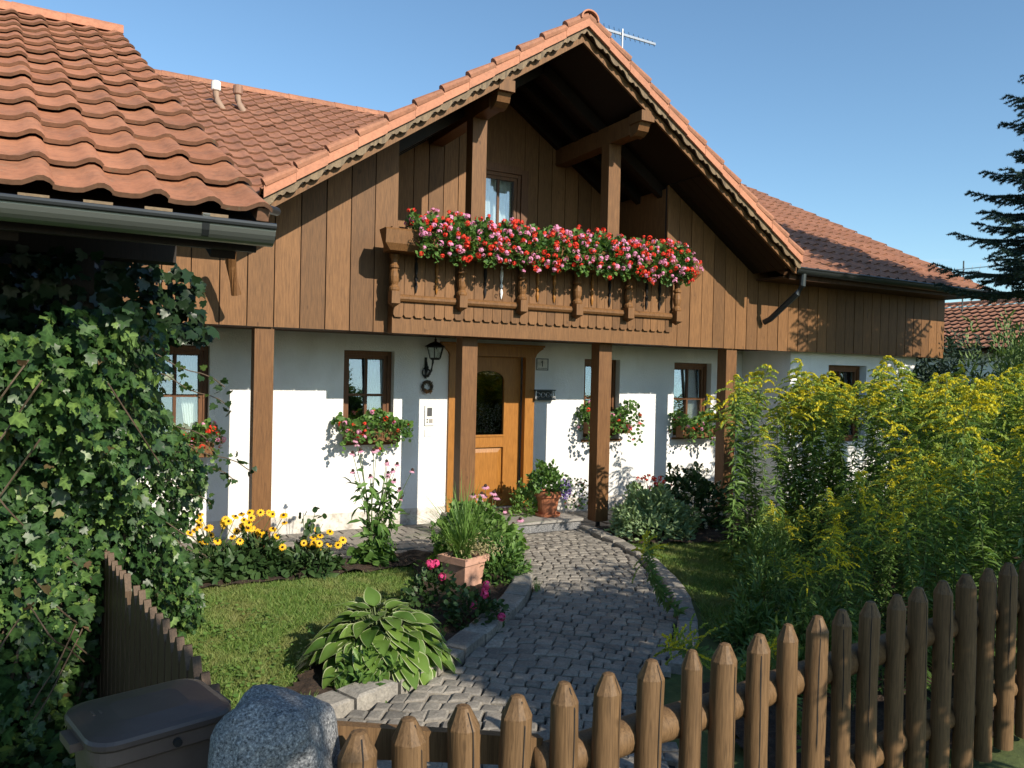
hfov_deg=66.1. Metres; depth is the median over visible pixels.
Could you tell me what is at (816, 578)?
goldenrod
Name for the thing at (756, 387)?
goldenrod
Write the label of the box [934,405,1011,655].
goldenrod
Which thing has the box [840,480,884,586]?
goldenrod
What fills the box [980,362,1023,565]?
goldenrod
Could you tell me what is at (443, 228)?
geranium
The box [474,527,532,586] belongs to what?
stonecrop
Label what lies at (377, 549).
pink coneflower
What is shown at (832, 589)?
goldenrod
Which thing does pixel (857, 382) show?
goldenrod
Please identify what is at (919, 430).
goldenrod
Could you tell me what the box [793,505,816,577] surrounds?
goldenrod
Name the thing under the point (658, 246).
geranium
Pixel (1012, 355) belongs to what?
conifer bush
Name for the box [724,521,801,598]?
aster plant
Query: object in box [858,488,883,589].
goldenrod
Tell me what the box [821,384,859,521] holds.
goldenrod
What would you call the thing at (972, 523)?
goldenrod
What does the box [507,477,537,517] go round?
box shrub
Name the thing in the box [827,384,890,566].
goldenrod
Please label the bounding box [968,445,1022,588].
goldenrod
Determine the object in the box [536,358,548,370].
house number
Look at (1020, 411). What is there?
goldenrod
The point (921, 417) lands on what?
goldenrod
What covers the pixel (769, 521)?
goldenrod
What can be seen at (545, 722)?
path bed
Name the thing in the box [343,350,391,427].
window
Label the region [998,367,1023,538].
goldenrod
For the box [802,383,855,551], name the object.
goldenrod
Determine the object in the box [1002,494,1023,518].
goldenrod
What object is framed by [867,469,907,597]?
goldenrod
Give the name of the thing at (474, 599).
rose bush
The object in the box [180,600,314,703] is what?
clover
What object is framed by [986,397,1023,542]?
goldenrod
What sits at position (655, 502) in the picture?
lavender bush
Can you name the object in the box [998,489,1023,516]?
goldenrod
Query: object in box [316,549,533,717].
kerb
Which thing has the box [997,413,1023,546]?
goldenrod
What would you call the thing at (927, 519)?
goldenrod
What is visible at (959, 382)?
goldenrod
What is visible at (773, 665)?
goldenrod
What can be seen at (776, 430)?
goldenrod
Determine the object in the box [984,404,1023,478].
goldenrod
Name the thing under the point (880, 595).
goldenrod
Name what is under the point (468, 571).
square pot
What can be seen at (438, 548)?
stonecrop
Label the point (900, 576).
goldenrod
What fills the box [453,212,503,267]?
geranium
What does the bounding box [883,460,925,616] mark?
goldenrod
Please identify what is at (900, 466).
goldenrod
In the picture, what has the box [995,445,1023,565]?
goldenrod
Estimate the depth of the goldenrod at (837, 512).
5.06 m
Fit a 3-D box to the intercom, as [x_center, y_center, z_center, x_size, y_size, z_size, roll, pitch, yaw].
[-1.019,0.388,9.733,0.125,0.250,0.026,1,1,-28]
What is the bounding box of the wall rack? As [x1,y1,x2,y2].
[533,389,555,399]
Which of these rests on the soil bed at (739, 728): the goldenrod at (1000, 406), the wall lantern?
the goldenrod at (1000, 406)
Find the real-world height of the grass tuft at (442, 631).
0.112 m
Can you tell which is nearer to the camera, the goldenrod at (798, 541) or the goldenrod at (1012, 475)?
the goldenrod at (1012, 475)
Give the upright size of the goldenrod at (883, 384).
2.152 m
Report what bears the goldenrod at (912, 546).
on the soil bed at (739, 728)
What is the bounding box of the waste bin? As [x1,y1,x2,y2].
[59,678,230,767]
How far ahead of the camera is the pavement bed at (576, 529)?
9.49 m
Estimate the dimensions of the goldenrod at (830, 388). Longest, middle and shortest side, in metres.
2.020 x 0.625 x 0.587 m
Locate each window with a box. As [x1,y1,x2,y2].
[153,345,208,441]
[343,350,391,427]
[485,170,520,226]
[583,359,615,435]
[673,363,706,433]
[828,365,859,441]
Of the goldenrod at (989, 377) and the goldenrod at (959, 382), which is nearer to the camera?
the goldenrod at (989, 377)
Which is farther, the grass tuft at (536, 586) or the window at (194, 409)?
the window at (194, 409)
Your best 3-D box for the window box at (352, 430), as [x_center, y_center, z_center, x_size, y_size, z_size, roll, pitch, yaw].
[-1.640,0.550,9.220,0.920,0.552,0.523,1,1,-28]
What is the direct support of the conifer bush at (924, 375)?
on the ground at (1000, 758)
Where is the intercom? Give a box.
[424,405,434,425]
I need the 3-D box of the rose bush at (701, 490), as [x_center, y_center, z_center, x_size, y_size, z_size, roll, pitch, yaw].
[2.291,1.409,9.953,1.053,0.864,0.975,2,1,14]
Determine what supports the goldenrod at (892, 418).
on the soil bed at (739, 728)
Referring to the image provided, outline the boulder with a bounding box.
[208,684,339,767]
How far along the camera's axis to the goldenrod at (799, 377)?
9.17 m
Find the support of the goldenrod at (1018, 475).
on the soil bed at (739, 728)
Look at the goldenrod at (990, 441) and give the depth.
9.05 m
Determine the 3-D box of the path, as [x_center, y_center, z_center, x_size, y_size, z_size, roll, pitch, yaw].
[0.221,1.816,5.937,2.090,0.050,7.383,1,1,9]
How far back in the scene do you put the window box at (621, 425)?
10.78 m
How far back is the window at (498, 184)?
10.21 m
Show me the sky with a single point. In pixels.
(875, 119)
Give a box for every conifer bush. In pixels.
[889,326,1023,493]
[959,315,1023,498]
[965,310,1021,480]
[983,323,1023,496]
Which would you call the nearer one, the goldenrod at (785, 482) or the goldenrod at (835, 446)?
the goldenrod at (785, 482)
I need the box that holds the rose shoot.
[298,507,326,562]
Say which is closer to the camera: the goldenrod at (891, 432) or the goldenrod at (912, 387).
the goldenrod at (891, 432)
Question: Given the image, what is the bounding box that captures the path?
[336,529,678,767]
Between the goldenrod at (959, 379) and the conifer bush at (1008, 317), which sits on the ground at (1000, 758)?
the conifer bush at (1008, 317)
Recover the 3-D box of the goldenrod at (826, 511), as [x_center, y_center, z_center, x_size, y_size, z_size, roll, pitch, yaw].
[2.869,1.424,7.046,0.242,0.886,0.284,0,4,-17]
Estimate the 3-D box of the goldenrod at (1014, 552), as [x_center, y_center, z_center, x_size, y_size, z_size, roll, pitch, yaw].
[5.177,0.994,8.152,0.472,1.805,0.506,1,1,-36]
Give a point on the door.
(498, 378)
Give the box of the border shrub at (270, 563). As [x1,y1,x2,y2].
[185,547,300,582]
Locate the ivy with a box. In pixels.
[0,244,257,767]
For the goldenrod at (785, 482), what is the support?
on the soil bed at (739, 728)
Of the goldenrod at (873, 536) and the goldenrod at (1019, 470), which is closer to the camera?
the goldenrod at (873, 536)
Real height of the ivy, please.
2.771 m
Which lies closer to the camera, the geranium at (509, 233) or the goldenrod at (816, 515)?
the goldenrod at (816, 515)
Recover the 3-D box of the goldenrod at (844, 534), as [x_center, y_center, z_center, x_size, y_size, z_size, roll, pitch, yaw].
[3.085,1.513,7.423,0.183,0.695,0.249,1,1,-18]
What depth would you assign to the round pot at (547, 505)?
9.67 m
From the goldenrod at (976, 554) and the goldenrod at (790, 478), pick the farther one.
the goldenrod at (790, 478)
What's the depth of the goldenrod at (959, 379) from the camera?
9.15 m
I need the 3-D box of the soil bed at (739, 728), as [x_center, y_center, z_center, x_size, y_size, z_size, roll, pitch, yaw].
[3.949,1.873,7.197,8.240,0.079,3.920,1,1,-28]
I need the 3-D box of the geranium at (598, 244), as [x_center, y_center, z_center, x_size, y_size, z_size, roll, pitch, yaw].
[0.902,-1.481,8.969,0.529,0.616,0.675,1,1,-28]
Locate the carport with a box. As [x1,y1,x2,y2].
[0,0,280,692]
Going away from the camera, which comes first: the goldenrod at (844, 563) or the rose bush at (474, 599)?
the goldenrod at (844, 563)
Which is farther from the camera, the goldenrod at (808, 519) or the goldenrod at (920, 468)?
the goldenrod at (808, 519)
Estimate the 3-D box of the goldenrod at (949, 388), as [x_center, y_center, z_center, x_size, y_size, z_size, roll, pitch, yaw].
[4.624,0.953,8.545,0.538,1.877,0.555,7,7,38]
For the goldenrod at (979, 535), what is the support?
on the soil bed at (739, 728)
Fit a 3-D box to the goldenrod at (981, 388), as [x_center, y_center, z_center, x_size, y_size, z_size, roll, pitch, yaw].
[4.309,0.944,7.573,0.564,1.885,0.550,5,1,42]
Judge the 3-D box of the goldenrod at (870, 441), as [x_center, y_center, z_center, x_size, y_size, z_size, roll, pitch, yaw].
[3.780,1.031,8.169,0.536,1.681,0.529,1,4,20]
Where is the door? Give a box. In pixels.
[474,356,520,505]
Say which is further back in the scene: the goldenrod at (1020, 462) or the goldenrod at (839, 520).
the goldenrod at (1020, 462)
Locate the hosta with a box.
[294,586,461,690]
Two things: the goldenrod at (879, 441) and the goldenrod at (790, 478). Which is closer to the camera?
the goldenrod at (790, 478)
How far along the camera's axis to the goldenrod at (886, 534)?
7.39 m
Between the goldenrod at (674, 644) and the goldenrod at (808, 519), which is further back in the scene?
the goldenrod at (808, 519)
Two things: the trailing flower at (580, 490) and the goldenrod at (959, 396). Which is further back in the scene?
the trailing flower at (580, 490)
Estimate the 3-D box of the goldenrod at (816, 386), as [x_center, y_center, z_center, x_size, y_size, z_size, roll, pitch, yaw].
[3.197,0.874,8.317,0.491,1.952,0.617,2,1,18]
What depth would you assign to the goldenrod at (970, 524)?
6.64 m
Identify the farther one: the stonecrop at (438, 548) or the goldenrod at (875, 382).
the goldenrod at (875, 382)
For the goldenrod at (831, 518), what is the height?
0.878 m
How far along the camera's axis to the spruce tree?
10.03 m
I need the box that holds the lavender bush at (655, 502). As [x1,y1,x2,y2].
[604,481,705,543]
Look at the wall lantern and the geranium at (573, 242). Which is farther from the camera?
the wall lantern
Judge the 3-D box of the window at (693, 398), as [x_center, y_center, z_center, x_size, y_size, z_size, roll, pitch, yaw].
[2.606,0.219,11.913,0.716,1.068,0.171,1,1,-28]
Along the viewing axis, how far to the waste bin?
2.10 m
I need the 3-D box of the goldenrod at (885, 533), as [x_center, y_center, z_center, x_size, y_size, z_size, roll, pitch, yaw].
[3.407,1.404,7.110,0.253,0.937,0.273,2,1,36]
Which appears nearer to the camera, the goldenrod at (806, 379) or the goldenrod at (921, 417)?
the goldenrod at (806, 379)
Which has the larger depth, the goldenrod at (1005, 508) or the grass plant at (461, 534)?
the grass plant at (461, 534)
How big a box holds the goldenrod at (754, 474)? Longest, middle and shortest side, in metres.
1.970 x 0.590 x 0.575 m
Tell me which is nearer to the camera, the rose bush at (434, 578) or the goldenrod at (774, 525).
the rose bush at (434, 578)
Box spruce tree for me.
[927,74,1023,304]
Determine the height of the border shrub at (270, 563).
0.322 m
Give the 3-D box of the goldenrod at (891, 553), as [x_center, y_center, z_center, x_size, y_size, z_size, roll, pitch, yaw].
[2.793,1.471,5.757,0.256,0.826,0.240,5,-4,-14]
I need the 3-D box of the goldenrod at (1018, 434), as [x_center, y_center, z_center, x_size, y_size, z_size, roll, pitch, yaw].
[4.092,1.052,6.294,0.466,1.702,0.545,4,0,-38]
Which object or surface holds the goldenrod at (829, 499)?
on the soil bed at (739, 728)
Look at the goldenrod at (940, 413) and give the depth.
6.96 m
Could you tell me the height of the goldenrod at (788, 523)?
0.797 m
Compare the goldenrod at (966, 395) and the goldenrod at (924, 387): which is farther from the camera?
the goldenrod at (924, 387)
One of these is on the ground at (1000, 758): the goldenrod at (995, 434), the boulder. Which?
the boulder
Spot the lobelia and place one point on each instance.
(569, 490)
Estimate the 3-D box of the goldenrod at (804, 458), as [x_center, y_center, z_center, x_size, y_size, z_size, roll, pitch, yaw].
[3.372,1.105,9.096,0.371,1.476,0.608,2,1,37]
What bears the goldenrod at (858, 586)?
on the soil bed at (739, 728)
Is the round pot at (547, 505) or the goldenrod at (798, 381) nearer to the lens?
the goldenrod at (798, 381)
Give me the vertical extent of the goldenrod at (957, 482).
1.537 m
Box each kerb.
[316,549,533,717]
[579,525,698,674]
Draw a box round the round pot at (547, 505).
[534,488,561,517]
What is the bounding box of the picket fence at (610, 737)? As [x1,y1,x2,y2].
[337,559,1023,767]
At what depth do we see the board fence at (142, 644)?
3.57 m
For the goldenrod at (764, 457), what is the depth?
7.97 m
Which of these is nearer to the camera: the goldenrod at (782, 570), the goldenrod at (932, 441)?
the goldenrod at (782, 570)
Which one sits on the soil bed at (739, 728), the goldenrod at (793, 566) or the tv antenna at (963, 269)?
the goldenrod at (793, 566)
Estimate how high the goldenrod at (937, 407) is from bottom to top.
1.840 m
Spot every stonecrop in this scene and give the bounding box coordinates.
[422,495,529,575]
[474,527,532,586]
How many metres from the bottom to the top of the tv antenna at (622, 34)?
2.789 m
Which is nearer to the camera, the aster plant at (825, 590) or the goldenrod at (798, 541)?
the aster plant at (825, 590)
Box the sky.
[5,0,1023,307]
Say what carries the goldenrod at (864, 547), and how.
on the soil bed at (739, 728)
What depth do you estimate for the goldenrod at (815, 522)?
7.52 m
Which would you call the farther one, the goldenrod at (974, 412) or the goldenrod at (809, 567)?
the goldenrod at (974, 412)
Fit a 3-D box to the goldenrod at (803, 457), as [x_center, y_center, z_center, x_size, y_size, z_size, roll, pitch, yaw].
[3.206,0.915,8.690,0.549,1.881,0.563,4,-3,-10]
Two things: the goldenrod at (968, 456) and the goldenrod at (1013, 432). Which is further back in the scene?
the goldenrod at (968, 456)
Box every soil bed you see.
[199,549,431,587]
[286,552,509,696]
[596,512,826,543]
[703,525,1023,767]
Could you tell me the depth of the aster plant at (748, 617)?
5.62 m
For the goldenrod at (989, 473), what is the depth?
5.51 m
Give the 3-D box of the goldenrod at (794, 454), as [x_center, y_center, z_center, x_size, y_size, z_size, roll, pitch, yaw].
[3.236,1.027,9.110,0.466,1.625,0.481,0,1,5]
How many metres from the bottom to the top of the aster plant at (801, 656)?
0.468 m
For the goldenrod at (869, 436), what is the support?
on the soil bed at (739, 728)
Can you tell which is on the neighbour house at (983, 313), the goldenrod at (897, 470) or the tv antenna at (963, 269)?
the tv antenna at (963, 269)
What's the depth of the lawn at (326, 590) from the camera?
5.95 m
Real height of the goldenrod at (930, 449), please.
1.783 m
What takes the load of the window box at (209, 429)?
attached to the house at (340, 295)
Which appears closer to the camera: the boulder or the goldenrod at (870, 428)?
the boulder
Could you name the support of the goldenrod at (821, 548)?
on the soil bed at (739, 728)
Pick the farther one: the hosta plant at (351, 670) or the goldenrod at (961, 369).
the goldenrod at (961, 369)
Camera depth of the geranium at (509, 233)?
8.26 m
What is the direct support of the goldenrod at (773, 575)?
on the soil bed at (739, 728)
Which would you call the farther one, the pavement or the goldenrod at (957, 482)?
the pavement
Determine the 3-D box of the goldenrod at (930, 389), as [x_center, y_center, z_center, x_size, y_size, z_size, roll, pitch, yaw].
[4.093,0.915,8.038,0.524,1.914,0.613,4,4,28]
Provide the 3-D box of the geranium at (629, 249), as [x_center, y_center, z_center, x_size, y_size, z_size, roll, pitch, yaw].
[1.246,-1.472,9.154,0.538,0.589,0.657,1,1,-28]
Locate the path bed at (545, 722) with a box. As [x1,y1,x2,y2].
[367,552,676,767]
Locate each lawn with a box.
[163,565,417,709]
[629,528,860,640]
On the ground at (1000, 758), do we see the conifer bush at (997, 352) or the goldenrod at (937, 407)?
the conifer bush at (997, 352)
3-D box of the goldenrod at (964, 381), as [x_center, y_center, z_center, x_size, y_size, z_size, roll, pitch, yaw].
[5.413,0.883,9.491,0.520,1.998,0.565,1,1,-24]
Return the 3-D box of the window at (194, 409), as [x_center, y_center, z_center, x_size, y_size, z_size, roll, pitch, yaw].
[-3.661,0.122,8.525,0.666,1.078,0.171,1,1,-28]
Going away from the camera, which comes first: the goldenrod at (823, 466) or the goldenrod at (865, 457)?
the goldenrod at (823, 466)
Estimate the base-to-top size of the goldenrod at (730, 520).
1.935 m
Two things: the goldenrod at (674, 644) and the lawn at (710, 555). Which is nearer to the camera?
the goldenrod at (674, 644)
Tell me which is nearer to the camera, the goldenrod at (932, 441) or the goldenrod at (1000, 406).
the goldenrod at (1000, 406)
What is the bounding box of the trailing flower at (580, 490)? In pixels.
[564,477,587,508]
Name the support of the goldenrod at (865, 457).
on the ground at (1000, 758)
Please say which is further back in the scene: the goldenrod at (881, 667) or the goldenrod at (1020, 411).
the goldenrod at (1020, 411)
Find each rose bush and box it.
[399,559,464,614]
[441,581,509,632]
[652,461,732,530]
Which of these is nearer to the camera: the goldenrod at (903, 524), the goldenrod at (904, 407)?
the goldenrod at (903, 524)
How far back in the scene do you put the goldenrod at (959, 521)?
6.61 m
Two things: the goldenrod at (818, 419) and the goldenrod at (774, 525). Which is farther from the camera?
the goldenrod at (818, 419)
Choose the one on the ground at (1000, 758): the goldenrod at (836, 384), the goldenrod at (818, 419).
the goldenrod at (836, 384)
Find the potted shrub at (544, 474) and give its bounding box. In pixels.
[522,459,570,495]
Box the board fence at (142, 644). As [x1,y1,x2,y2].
[96,549,220,697]
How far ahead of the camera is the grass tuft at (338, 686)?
4.54 m
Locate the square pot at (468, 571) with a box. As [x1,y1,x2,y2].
[437,551,489,586]
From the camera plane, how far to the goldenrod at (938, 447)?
5.67 m
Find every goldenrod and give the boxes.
[631,531,689,617]
[653,613,745,681]
[698,394,762,542]
[712,374,760,562]
[716,394,755,538]
[717,364,790,550]
[717,372,770,544]
[741,387,793,507]
[741,426,787,554]
[741,637,803,752]
[751,407,790,556]
[755,506,777,583]
[758,500,783,589]
[759,546,780,612]
[763,392,822,552]
[766,403,804,543]
[770,514,783,563]
[772,388,810,513]
[772,559,797,617]
[774,358,815,545]
[775,518,794,573]
[775,518,808,588]
[776,407,815,542]
[777,505,790,558]
[780,371,843,545]
[782,372,833,526]
[782,552,804,614]
[783,557,830,693]
[785,387,836,547]
[786,424,819,539]
[786,527,848,660]
[787,371,850,542]
[789,388,836,546]
[790,387,856,539]
[791,516,812,588]
[792,374,840,551]
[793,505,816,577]
[798,399,844,561]
[801,557,822,609]
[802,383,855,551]
[806,376,863,561]
[808,503,827,565]
[810,488,845,589]
[810,518,821,564]
[813,515,844,608]
[813,530,842,619]
[815,495,848,581]
[818,546,872,709]
[819,380,870,543]
[820,384,862,530]
[820,496,846,581]
[820,548,847,644]
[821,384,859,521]
[822,471,895,642]
[826,519,885,694]
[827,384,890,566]
[828,376,861,525]
[829,470,890,646]
[829,494,882,605]
[835,512,848,575]
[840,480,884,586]
[841,542,872,609]
[842,504,897,694]
[844,389,889,526]
[847,355,913,566]
[847,534,876,599]
[848,381,904,534]
[849,564,874,637]
[853,382,891,518]
[853,405,902,528]
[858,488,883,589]
[859,402,890,522]
[860,380,920,571]
[864,366,917,530]
[866,359,935,573]
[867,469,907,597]
[868,374,907,507]
[868,384,923,523]
[870,501,939,700]
[870,514,908,620]
[873,490,900,589]
[875,495,915,613]
[877,421,962,644]
[877,528,905,633]
[880,390,958,574]
[881,495,904,578]
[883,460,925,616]
[883,461,929,586]
[884,382,940,559]
[884,434,955,663]
[887,482,920,597]
[889,381,945,559]
[891,472,930,600]
[891,479,959,690]
[893,465,941,601]
[896,394,964,539]
[898,489,917,583]
[902,380,939,502]
[902,477,978,669]
[909,377,951,448]
[909,389,944,553]
[910,442,973,607]
[911,389,982,576]
[913,442,1006,669]
[914,373,954,478]
[915,378,1008,652]
[916,374,973,555]
[920,387,965,532]
[928,455,966,575]
[930,385,989,536]
[934,386,995,573]
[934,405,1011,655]
[937,372,980,518]
[937,379,962,463]
[940,385,998,562]
[942,411,988,541]
[942,477,976,575]
[945,364,973,457]
[945,464,993,602]
[952,377,1021,567]
[953,374,982,525]
[953,382,978,514]
[957,445,1008,584]
[960,468,986,596]
[961,420,1023,576]
[963,464,1011,650]
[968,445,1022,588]
[969,375,1023,568]
[971,374,1017,558]
[972,459,1018,572]
[975,437,1023,668]
[977,404,1006,537]
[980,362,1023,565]
[981,389,1007,513]
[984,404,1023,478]
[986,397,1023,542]
[992,395,1023,556]
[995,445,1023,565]
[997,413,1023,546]
[997,415,1023,615]
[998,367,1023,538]
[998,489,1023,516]
[999,389,1023,431]
[999,396,1023,522]
[1002,463,1023,490]
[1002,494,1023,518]
[1012,522,1023,571]
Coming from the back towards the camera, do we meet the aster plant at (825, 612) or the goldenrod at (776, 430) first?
the goldenrod at (776, 430)
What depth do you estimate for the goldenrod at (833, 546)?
5.94 m
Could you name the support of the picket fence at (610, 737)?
on the ground at (1000, 758)
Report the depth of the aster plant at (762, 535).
7.71 m
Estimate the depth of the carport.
3.64 m
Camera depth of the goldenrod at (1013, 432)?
7.11 m
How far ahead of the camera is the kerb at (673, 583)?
6.92 m
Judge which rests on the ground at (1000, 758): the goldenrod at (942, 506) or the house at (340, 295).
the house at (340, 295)
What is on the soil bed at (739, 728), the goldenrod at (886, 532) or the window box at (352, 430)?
the goldenrod at (886, 532)
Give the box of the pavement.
[129,502,757,571]
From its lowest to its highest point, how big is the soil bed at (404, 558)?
0.066 m
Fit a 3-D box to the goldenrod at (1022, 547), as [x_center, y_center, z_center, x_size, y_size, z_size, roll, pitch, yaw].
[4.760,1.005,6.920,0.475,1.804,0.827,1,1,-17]
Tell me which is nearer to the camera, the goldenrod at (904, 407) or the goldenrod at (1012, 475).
the goldenrod at (1012, 475)
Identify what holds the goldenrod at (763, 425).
on the ground at (1000, 758)
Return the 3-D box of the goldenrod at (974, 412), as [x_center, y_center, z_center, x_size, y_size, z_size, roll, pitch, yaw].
[2.998,0.920,5.269,0.582,1.943,0.567,-1,3,-26]
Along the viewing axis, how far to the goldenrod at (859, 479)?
4.96 m
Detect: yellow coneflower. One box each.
[171,509,269,588]
[220,509,289,583]
[275,528,346,581]
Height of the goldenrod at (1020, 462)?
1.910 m
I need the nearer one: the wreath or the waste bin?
the waste bin
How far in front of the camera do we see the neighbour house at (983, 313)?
24.09 m
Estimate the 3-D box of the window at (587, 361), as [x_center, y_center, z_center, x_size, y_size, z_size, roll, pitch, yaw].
[1.163,0.193,11.134,0.596,1.078,0.171,1,1,-28]
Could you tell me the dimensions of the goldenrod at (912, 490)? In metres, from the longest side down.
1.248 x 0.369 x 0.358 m
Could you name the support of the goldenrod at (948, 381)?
on the soil bed at (739, 728)
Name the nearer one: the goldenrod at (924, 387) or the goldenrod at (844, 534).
the goldenrod at (844, 534)
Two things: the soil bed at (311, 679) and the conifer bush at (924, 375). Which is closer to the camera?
the soil bed at (311, 679)
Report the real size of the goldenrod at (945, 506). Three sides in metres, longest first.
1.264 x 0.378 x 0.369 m
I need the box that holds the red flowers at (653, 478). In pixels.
[622,474,671,528]
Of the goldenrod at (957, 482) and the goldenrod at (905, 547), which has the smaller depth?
the goldenrod at (957, 482)
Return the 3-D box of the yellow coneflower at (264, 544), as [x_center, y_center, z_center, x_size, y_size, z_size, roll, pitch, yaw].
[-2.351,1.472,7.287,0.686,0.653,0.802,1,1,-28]
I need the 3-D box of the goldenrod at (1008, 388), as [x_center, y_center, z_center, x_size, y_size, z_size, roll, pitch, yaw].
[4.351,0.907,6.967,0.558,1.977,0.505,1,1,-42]
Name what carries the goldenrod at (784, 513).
on the soil bed at (739, 728)
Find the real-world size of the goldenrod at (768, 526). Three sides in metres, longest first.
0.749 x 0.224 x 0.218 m
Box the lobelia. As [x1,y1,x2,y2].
[558,478,571,499]
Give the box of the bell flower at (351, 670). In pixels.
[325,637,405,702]
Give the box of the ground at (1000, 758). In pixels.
[0,444,1023,767]
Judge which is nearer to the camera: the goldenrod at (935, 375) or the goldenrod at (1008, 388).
the goldenrod at (1008, 388)
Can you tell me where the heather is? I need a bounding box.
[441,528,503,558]
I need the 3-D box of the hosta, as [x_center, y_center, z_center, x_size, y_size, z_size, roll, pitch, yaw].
[-0.872,1.610,5.033,1.014,0.523,1.044,1,1,-28]
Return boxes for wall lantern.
[422,337,444,378]
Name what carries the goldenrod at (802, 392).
on the soil bed at (739, 728)
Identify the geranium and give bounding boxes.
[403,207,466,266]
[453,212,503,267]
[477,214,531,268]
[510,217,565,274]
[546,225,595,276]
[576,227,623,279]
[602,231,653,281]
[628,235,677,284]
[658,238,702,286]
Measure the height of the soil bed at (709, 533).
0.058 m
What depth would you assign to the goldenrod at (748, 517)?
9.10 m
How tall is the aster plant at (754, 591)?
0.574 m
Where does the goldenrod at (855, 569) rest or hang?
on the soil bed at (739, 728)
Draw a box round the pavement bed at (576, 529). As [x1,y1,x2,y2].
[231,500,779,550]
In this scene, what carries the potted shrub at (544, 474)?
in the round pot at (547, 505)
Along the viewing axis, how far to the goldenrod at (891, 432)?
5.68 m
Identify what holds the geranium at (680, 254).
in the house at (340, 295)
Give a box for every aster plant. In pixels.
[711,590,788,654]
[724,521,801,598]
[727,554,806,625]
[731,496,802,572]
[736,625,829,704]
[761,584,858,691]
[774,552,872,627]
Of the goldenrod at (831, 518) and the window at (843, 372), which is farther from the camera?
the window at (843, 372)
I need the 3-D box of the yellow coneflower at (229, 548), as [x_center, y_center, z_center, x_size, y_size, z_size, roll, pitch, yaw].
[-2.703,1.486,7.064,0.869,0.644,0.849,2,1,15]
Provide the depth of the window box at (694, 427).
11.46 m
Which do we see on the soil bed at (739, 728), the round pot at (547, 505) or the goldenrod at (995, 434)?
the goldenrod at (995, 434)
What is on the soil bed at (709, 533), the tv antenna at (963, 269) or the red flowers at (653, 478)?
the red flowers at (653, 478)
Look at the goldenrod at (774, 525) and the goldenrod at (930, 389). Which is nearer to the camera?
the goldenrod at (774, 525)
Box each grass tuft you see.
[333,672,354,691]
[432,623,447,635]
[532,579,542,591]
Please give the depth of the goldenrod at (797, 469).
8.08 m
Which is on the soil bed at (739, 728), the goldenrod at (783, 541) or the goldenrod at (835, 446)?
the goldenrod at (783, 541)
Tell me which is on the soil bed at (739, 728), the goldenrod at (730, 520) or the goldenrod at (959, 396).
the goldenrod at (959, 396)
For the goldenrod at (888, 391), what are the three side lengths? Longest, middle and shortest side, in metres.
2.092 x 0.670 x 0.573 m
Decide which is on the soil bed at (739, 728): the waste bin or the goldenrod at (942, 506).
the goldenrod at (942, 506)
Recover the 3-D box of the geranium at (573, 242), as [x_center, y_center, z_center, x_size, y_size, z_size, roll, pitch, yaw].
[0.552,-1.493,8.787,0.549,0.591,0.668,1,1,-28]
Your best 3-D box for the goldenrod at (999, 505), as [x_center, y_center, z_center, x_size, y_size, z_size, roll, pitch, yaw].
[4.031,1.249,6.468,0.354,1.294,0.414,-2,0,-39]
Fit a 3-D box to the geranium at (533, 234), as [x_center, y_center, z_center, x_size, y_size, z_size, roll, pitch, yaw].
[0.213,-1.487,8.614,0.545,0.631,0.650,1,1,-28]
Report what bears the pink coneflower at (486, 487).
on the soil bed at (311, 679)
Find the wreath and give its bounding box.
[421,380,433,393]
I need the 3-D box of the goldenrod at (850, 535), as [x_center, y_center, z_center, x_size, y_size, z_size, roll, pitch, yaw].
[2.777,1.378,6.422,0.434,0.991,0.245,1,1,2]
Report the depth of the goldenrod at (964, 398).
7.89 m
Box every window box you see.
[155,418,225,466]
[331,408,413,455]
[574,399,644,445]
[668,409,715,448]
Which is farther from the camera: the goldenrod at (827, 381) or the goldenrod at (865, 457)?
the goldenrod at (865, 457)
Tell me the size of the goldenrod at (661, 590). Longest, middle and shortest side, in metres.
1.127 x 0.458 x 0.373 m
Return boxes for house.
[122,9,1004,542]
[898,298,1023,438]
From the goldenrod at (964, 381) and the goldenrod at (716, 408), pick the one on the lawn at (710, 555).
the goldenrod at (716, 408)
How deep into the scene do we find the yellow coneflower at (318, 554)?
7.24 m
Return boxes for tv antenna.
[606,28,655,47]
[953,261,1003,311]
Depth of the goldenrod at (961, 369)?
10.25 m
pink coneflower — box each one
[343,438,413,570]
[469,484,523,533]

